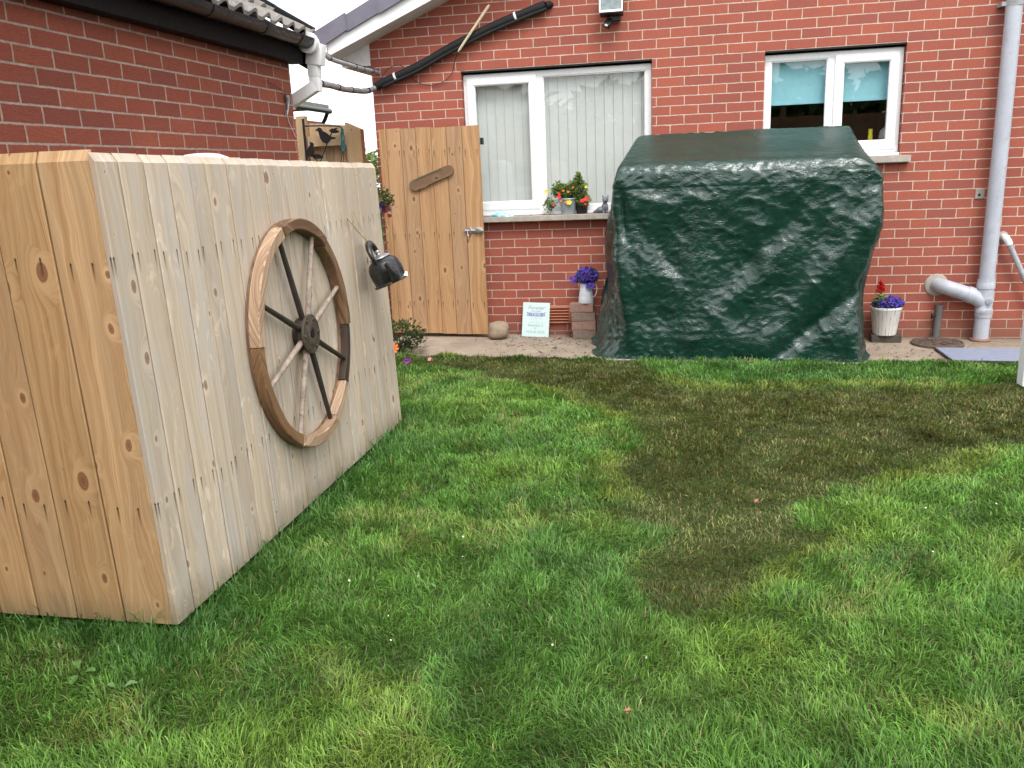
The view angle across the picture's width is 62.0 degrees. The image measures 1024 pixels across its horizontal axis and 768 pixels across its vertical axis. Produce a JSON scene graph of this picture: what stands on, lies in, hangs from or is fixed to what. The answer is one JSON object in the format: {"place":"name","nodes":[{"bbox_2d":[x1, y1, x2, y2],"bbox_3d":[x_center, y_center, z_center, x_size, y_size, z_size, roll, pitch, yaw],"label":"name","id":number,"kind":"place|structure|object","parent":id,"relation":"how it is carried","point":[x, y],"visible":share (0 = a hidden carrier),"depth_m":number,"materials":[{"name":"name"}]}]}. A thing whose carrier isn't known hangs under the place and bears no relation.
{"place":"outdoors","nodes":[
{"label":"outdoors","id":0,"kind":"place"},
{"bbox_2d":[293,101,331,160],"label":"neighbour house","id":1,"kind":"structure","parent":0,"point":[315,107],"depth_m":19.10,"materials":[{"name":"white brick"}]},
{"bbox_2d":[265,0,379,189],"label":"sky","id":2,"kind":"structure","parent":0,"point":[355,109],"materials":[{"name":"white"}]},
{"bbox_2d":[378,192,384,252],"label":"ground","id":3,"kind":"structure","parent":0,"point":[382,232],"depth_m":24.06,"materials":[{"name":"soil"}]},
{"bbox_2d":[0,0,325,160],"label":"brick garage","id":4,"kind":"structure","parent":3,"relation":"on","point":[163,77],"depth_m":4.14,"materials":[{"name":"red brick"}]},
{"bbox_2d":[295,116,365,162],"bbox_3d":[-1.676,-1.491,8.260,0.632,2.140,0.117,0,14,11],"label":"garden fence","id":5,"kind":"object","parent":3,"relation":"on","point":[355,151],"visible":0.13,"depth_m":8.04,"materials":[{"name":"beige wood"}]},
{"bbox_2d":[302,119,342,161],"bbox_3d":[-1.755,-2.246,7.951,0.398,0.460,0.014,0,14,11],"label":"bird bracket","id":6,"kind":"object","parent":5,"relation":"attached to","point":[325,137],"visible":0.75,"depth_m":7.94,"materials":[{"name":"black metal"}]},
{"bbox_2d":[340,129,348,162],"bbox_3d":[-1.566,-2.165,7.922,0.145,0.402,0.032,0,14,11],"label":"hanging string","id":7,"kind":"object","parent":6,"relation":"hanging from","point":[342,140],"visible":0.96,"depth_m":7.90,"materials":[{"name":"teal fabric"}]},
{"bbox_2d":[365,148,383,231],"bbox_3d":[-2.347,-2.645,13.061,1.612,2.110,1.587,0,14,11],"label":"bush","id":8,"kind":"object","parent":3,"relation":"on","point":[372,156],"visible":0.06,"depth_m":12.63,"materials":[{"name":"green plant"}]},
{"bbox_2d":[314,0,1023,338],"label":"brick house","id":9,"kind":"structure","parent":3,"relation":"on","point":[705,65],"depth_m":6.93,"materials":[{"name":"red brick"}]},
{"bbox_2d":[378,125,488,333],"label":"gate","id":10,"kind":"structure","parent":9,"relation":"attached to","point":[435,238],"depth_m":7.47,"materials":[{"name":"brown wood"}]},
{"bbox_2d":[409,151,453,190],"bbox_3d":[-0.699,-1.841,7.332,0.402,0.335,0.025,0,14,11],"label":"hanging board","id":11,"kind":"object","parent":10,"relation":"hanging from","point":[423,181],"visible":1,"depth_m":7.34,"materials":[{"name":"brown wood"}]},
{"bbox_2d":[381,4,489,85],"bbox_3d":[-0.657,-2.845,7.204,1.011,0.596,0.085,1,14,14],"label":"trunking strip","id":12,"kind":"object","parent":9,"relation":"attached to","point":[475,25],"visible":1,"depth_m":7.09,"materials":[{"name":"cream plastic"},{"name":"black rubber"}]},
{"bbox_2d":[322,1,553,93],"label":"lagged pipe","id":13,"kind":"object","parent":9,"relation":"attached to","point":[455,45],"visible":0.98,"depth_m":7.10,"materials":[{"name":"black plastic"}]},
{"bbox_2d":[325,52,380,74],"bbox_3d":[-1.239,-2.456,6.526,0.071,0.106,1.777,-1,14,5],"label":"cable bundle","id":14,"kind":"object","parent":13,"relation":"on","point":[331,58],"visible":0.94,"depth_m":6.54,"materials":[{"name":"grey plastic"}]},
{"bbox_2d":[492,212,513,216],"bbox_3d":[-0.079,-1.478,7.453,0.186,0.062,0.084,0,14,11],"label":"packet","id":15,"kind":"object","parent":9,"relation":"on","point":[497,214],"visible":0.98,"depth_m":7.43},
{"bbox_2d":[515,214,531,215],"bbox_3d":[0.102,-1.474,7.423,0.135,0.010,0.088,0,14,8],"label":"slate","id":16,"kind":"object","parent":9,"relation":"on","point":[523,214],"visible":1,"depth_m":7.38,"materials":[{"name":"white stone"}]},
{"bbox_2d":[463,63,651,222],"bbox_3d":[0.381,-2.037,7.278,1.772,1.244,0.216,0,14,11],"label":"window","id":17,"kind":"structure","parent":9,"relation":"in","point":[534,79],"depth_m":7.31,"materials":[{"name":"white plastic"}]},
{"bbox_2d":[475,71,644,203],"bbox_3d":[0.442,-2.129,7.386,1.668,1.127,0.045,0,14,11],"label":"vertical blind","id":18,"kind":"object","parent":9,"relation":"hanging from","point":[597,164],"visible":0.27,"depth_m":7.38,"materials":[{"name":"white fabric"}]},
{"bbox_2d":[542,171,589,214],"bbox_3d":[0.463,-1.642,7.319,0.422,0.358,0.172,0,14,11],"label":"flower pot","id":19,"kind":"object","parent":9,"relation":"on","point":[568,195],"visible":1,"depth_m":7.28,"materials":[{"name":"metal"}]},
{"bbox_2d":[576,193,591,213],"bbox_3d":[0.613,-1.562,7.337,0.179,0.181,0.135,0,14,11],"label":"plant pot","id":20,"kind":"object","parent":9,"relation":"on","point":[580,209],"visible":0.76,"depth_m":7.32,"materials":[{"name":"plastic"}]},
{"bbox_2d":[594,195,608,212],"bbox_3d":[0.760,-1.534,7.273,0.131,0.152,0.084,0,14,11],"label":"cat figurine","id":21,"kind":"object","parent":9,"relation":"on","point":[603,208],"visible":1,"depth_m":7.25,"materials":[{"name":"grey paint"}]},
{"bbox_2d":[599,0,623,28],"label":"flood light","id":22,"kind":"object","parent":9,"relation":"attached to","point":[612,11],"visible":1,"depth_m":6.75,"materials":[{"name":"white metal"}]},
{"bbox_2d":[771,60,888,105],"bbox_3d":[2.571,-2.474,6.869,1.018,0.389,0.010,0,14,11],"label":"roller blind","id":23,"kind":"object","parent":9,"relation":"attached to","point":[800,82],"depth_m":6.88,"materials":[{"name":"teal fabric"}]},
{"bbox_2d":[763,47,910,162],"bbox_3d":[2.559,-2.204,6.815,1.198,0.872,0.191,0,14,11],"label":"window","id":24,"kind":"structure","parent":9,"relation":"in","point":[836,61],"depth_m":6.78,"materials":[{"name":"white plastic"}]},
{"bbox_2d":[867,129,872,139],"bbox_3d":[2.951,-2.003,7.020,0.040,0.190,0.040,0,14,11],"label":"bottle","id":25,"kind":"object","parent":9,"relation":"in","point":[870,134],"visible":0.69,"depth_m":7.00,"materials":[{"name":"yellow plastic"}]},
{"bbox_2d":[878,127,884,139],"bbox_3d":[3.079,-2.011,6.992,0.132,0.207,0.132,0,14,11],"label":"ornament","id":26,"kind":"object","parent":9,"relation":"on","point":[881,136],"visible":0.23,"depth_m":6.96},
{"bbox_2d":[924,0,1023,341],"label":"soil pipe","id":27,"kind":"object","parent":9,"relation":"attached to","point":[980,297],"visible":0.98,"depth_m":6.59,"materials":[{"name":"grey plastic"}]},
{"bbox_2d":[975,189,984,198],"bbox_3d":[3.699,-1.504,6.730,0.066,0.075,0.016,0,14,11],"label":"wall plate","id":28,"kind":"object","parent":9,"relation":"attached to","point":[979,193],"depth_m":6.73,"materials":[{"name":"white plastic"}]},
{"bbox_2d":[999,231,1023,283],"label":"waste pipe","id":29,"kind":"object","parent":9,"relation":"attached to","point":[1005,238],"visible":0.9,"depth_m":6.72,"materials":[{"name":"white plastic"}]},
{"bbox_2d":[417,356,1007,365],"bbox_3d":[2.999,-0.099,6.164,8.500,0.209,0.039,0,14,11],"label":"lawn edging","id":30,"kind":"object","parent":3,"relation":"on","point":[681,361],"visible":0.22,"depth_m":6.54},
{"bbox_2d":[0,348,1023,767],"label":"lawn","id":31,"kind":"structure","parent":0,"point":[796,716],"depth_m":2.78,"materials":[{"name":"plant"}]},
{"bbox_2d":[68,660,95,684],"bbox_3d":[-1.333,0.880,2.611,0.106,0.022,0.078,11,20,44],"label":"weed","id":32,"kind":"object","parent":31,"relation":"on","point":[75,664],"visible":0.96,"depth_m":2.61,"materials":[{"name":"green plant"}]},
{"bbox_2d":[107,680,136,687],"bbox_3d":[-1.161,0.894,2.533,0.085,0.017,0.025,-5,14,-11],"label":"weed","id":33,"kind":"object","parent":31,"relation":"on","point":[111,684],"visible":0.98,"depth_m":2.53,"materials":[{"name":"green plant"}]},
{"bbox_2d":[0,149,401,623],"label":"timber screen","id":34,"kind":"object","parent":31,"relation":"on","point":[153,463],"visible":0.87,"depth_m":2.83,"materials":[{"name":"beige wood"}]},
{"bbox_2d":[246,218,350,446],"bbox_3d":[-0.905,-0.219,3.729,0.087,0.995,0.929,0,14,11],"label":"wagon wheel","id":35,"kind":"object","parent":34,"relation":"attached to","point":[307,340],"visible":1,"depth_m":3.65,"materials":[{"name":"brown wood"}]},
{"bbox_2d":[347,211,407,289],"bbox_3d":[-0.677,-0.692,4.404,0.252,0.416,0.256,0,14,11],"label":"kettle","id":36,"kind":"object","parent":34,"relation":"hanging from","point":[386,269],"visible":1,"depth_m":4.39,"materials":[{"name":"black metal"}]},
{"bbox_2d":[183,153,226,158],"bbox_3d":[-1.493,-0.358,4.384,0.340,1.606,0.340,0,14,11],"label":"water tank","id":37,"kind":"object","parent":31,"relation":"on","point":[207,155],"visible":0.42,"depth_m":4.12,"materials":[{"name":"white plastic"}]},
{"bbox_2d":[394,342,410,363],"bbox_3d":[-0.891,-0.233,6.661,0.194,0.213,0.177,-8,15,-20],"label":"marigold","id":38,"kind":"object","parent":31,"relation":"on","point":[395,351],"visible":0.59,"depth_m":6.63,"materials":[{"name":"green plant"}]},
{"bbox_2d":[403,356,431,364],"bbox_3d":[-0.757,-0.183,6.655,0.235,0.079,0.144,0,14,11],"label":"violet flower","id":39,"kind":"object","parent":31,"relation":"on","point":[407,361],"visible":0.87,"depth_m":6.64,"materials":[{"name":"purple plant"}]},
{"bbox_2d":[415,578,435,588],"bbox_3d":[-0.317,0.725,3.070,0.083,0.021,0.045,6,16,30],"label":"weed","id":40,"kind":"object","parent":31,"relation":"on","point":[428,585],"visible":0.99,"depth_m":3.07,"materials":[{"name":"green plant"}]},
{"bbox_2d":[1017,317,1023,386],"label":"white post","id":41,"kind":"object","parent":31,"relation":"on","point":[1020,377],"visible":1,"depth_m":5.40,"materials":[{"name":"white"}]},
{"bbox_2d":[504,334,532,339],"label":"gravel","id":42,"kind":"structure","parent":0,"point":[512,336],"depth_m":7.60,"materials":[{"name":"beige gravel"}]},
{"bbox_2d":[395,333,1020,363],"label":"concrete path","id":43,"kind":"structure","parent":0,"point":[471,345],"depth_m":7.07,"materials":[{"name":"beige concrete"}]},
{"bbox_2d":[377,186,394,242],"bbox_3d":[-1.084,-0.956,7.162,0.323,1.386,0.224,0,14,11],"label":"fuchsia","id":44,"kind":"object","parent":43,"relation":"on","point":[385,201],"visible":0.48,"depth_m":7.00,"materials":[{"name":"green plant"}]},
{"bbox_2d":[391,318,427,352],"bbox_3d":[-0.911,-0.404,7.031,0.489,0.310,0.328,0,14,11],"label":"bedding shrub","id":45,"kind":"object","parent":43,"relation":"on","point":[417,335],"visible":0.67,"depth_m":7.01,"materials":[{"name":"green plant"}]},
{"bbox_2d":[488,321,508,338],"bbox_3d":[-0.116,-0.476,7.536,0.182,0.166,0.157,3,13,-10],"label":"stone","id":46,"kind":"object","parent":43,"relation":"on","point":[498,329],"visible":1,"depth_m":7.47,"materials":[{"name":"beige stone"}]},
{"bbox_2d":[522,302,549,336],"bbox_3d":[0.213,-0.573,7.586,0.254,0.308,0.079,1,14,13],"label":"sign","id":47,"kind":"object","parent":43,"relation":"on","point":[535,320],"visible":1,"depth_m":7.58,"materials":[{"name":"grey paper"}]},
{"bbox_2d":[573,329,596,338],"bbox_3d":[0.640,-0.442,7.467,0.203,0.077,0.105,0,14,9],"label":"paving block","id":48,"kind":"object","parent":43,"relation":"on","point":[584,334],"depth_m":7.42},
{"bbox_2d":[572,319,596,329],"bbox_3d":[0.633,-0.518,7.449,0.210,0.077,0.105,1,14,12],"label":"paving block","id":49,"kind":"object","parent":48,"relation":"on","point":[584,325],"depth_m":7.40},
{"bbox_2d":[571,311,595,320],"bbox_3d":[0.624,-0.594,7.431,0.206,0.077,0.105,0,14,9],"label":"paving block","id":50,"kind":"object","parent":49,"relation":"on","point":[583,316],"depth_m":7.38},
{"bbox_2d":[570,302,594,311],"bbox_3d":[0.612,-0.670,7.414,0.206,0.077,0.105,1,14,14],"label":"paving block","id":51,"kind":"object","parent":50,"relation":"on","point":[579,307],"depth_m":7.37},
{"bbox_2d":[568,266,598,303],"bbox_3d":[0.624,-0.862,7.349,0.277,0.323,0.180,0,14,11],"label":"flower jug","id":52,"kind":"object","parent":51,"relation":"on","point":[587,285],"visible":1,"depth_m":7.32,"materials":[{"name":"purple plant"}]},
{"bbox_2d":[485,335,933,359],"bbox_3d":[1.627,-0.303,6.927,3.685,0.054,0.907,0,14,11],"label":"debris","id":53,"kind":"object","parent":43,"relation":"on","point":[594,344],"visible":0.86,"depth_m":6.96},
{"bbox_2d":[591,126,883,361],"bbox_3d":[1.664,-1.102,6.659,2.172,1.713,1.005,0,14,11],"label":"garden seat cover","id":54,"kind":"object","parent":43,"relation":"on","point":[759,244],"visible":1,"depth_m":6.25,"materials":[{"name":"green plastic"}]},
{"bbox_2d":[869,333,901,342],"bbox_3d":[3.057,-0.379,6.977,0.232,0.062,0.110,0,14,11],"label":"paving block","id":55,"kind":"object","parent":43,"relation":"on","point":[896,338],"depth_m":6.93,"materials":[{"name":"grey concrete"}]},
{"bbox_2d":[870,280,904,335],"bbox_3d":[3.046,-0.627,6.910,0.285,0.450,0.253,0,14,11],"label":"flower bucket","id":56,"kind":"object","parent":55,"relation":"on","point":[885,317],"visible":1,"depth_m":6.86,"materials":[{"name":"white plastic"}]},
{"bbox_2d":[910,337,964,348],"bbox_3d":[3.401,-0.329,6.811,0.390,0.027,0.390,0,14,11],"label":"manhole cover","id":57,"kind":"object","parent":43,"relation":"on","point":[929,342],"visible":0.94,"depth_m":6.77,"materials":[{"name":"metal"}]},
{"bbox_2d":[931,304,943,336],"bbox_3d":[3.484,-0.499,7.000,0.096,0.307,0.065,0,14,11],"label":"pipe stub","id":58,"kind":"object","parent":43,"relation":"on","point":[937,316],"visible":0.82,"depth_m":6.97,"materials":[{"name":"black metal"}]},
{"bbox_2d":[934,347,1019,362],"bbox_3d":[3.692,-0.212,6.313,0.925,0.028,0.475,0,14,11],"label":"slab","id":59,"kind":"object","parent":43,"relation":"on","point":[991,355],"visible":0.96,"depth_m":6.34,"materials":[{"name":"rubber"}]}
]}

